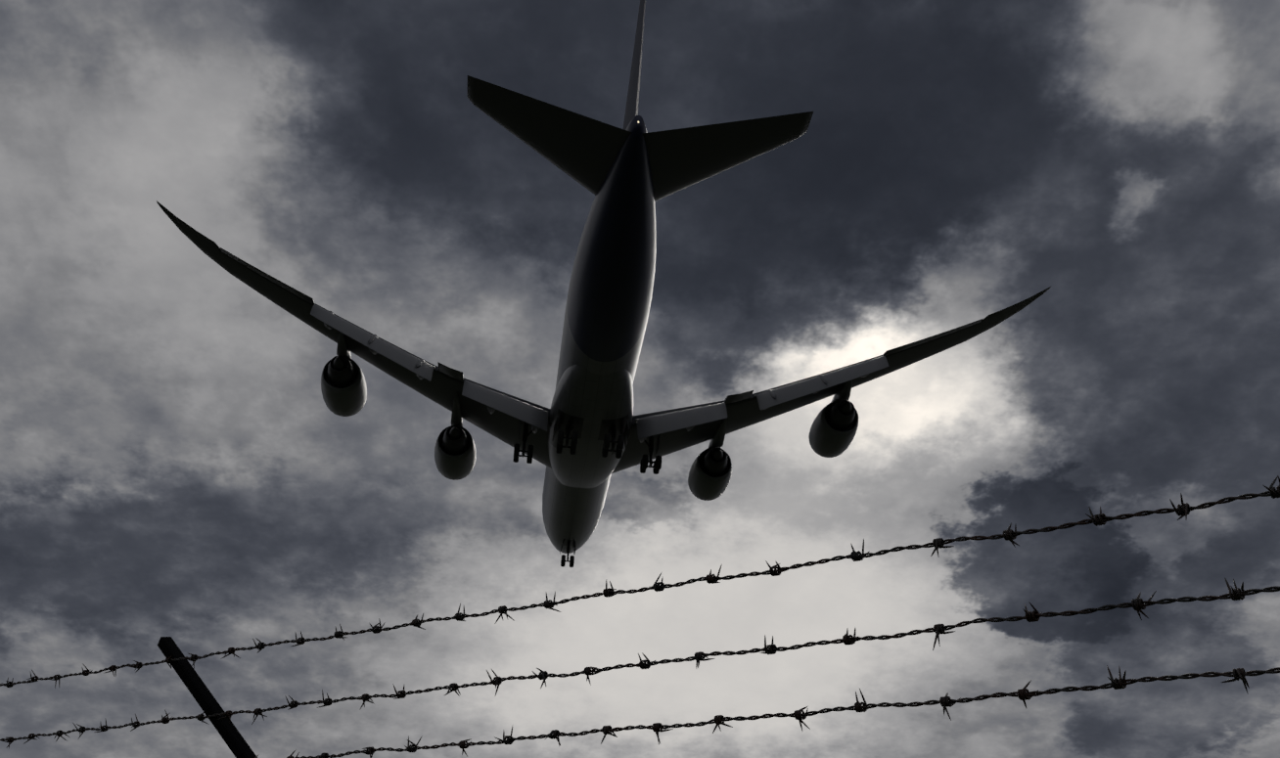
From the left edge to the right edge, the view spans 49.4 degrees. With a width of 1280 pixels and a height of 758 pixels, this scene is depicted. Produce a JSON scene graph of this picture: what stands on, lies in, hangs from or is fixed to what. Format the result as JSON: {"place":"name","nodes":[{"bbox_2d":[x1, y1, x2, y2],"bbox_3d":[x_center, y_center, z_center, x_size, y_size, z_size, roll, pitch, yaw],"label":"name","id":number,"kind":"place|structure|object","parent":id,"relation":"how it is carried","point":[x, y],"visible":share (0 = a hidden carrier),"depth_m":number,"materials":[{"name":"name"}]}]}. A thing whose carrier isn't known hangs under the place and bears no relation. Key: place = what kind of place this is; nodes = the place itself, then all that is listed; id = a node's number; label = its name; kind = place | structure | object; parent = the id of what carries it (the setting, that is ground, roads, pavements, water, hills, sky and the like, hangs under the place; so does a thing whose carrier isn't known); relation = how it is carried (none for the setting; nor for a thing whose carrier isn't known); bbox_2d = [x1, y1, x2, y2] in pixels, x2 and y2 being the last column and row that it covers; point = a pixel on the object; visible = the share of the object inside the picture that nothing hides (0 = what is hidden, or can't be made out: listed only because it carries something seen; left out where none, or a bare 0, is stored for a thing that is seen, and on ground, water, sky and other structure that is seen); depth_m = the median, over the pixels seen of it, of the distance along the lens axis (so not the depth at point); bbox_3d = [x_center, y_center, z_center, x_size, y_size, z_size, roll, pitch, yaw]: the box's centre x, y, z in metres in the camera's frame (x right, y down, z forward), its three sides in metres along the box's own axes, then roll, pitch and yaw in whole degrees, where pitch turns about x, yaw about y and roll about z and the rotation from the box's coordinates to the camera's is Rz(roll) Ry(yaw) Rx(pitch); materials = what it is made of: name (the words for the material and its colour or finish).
{"place":"outdoors","nodes":[
{"label":"outdoors","id":0,"kind":"place"},
{"bbox_2d":[156,0,1051,567],"bbox_3d":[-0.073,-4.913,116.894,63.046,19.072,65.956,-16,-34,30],"label":"aircraft","id":1,"kind":"object","parent":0,"point":[585,436],"visible":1,"depth_m":112.54,"materials":[{"name":"paint"}]},
{"bbox_2d":[0,0,1279,757],"label":"sky","id":2,"kind":"structure","parent":0,"point":[175,463],"materials":[{"name":"grey"}]},
{"label":"ground","id":3,"kind":"structure","parent":0,"visible":0},
{"bbox_2d":[157,637,257,757],"bbox_3d":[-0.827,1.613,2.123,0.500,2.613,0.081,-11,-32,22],"label":"fence post","id":4,"kind":"object","parent":3,"relation":"on","point":[208,705],"visible":1,"depth_m":2.74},
{"bbox_2d":[0,475,1279,757],"bbox_3d":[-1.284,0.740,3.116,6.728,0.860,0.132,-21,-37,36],"label":"barbed wire","id":5,"kind":"object","parent":4,"relation":"attached to","point":[1137,603],"visible":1,"depth_m":1.86,"materials":[{"name":"black metal"}]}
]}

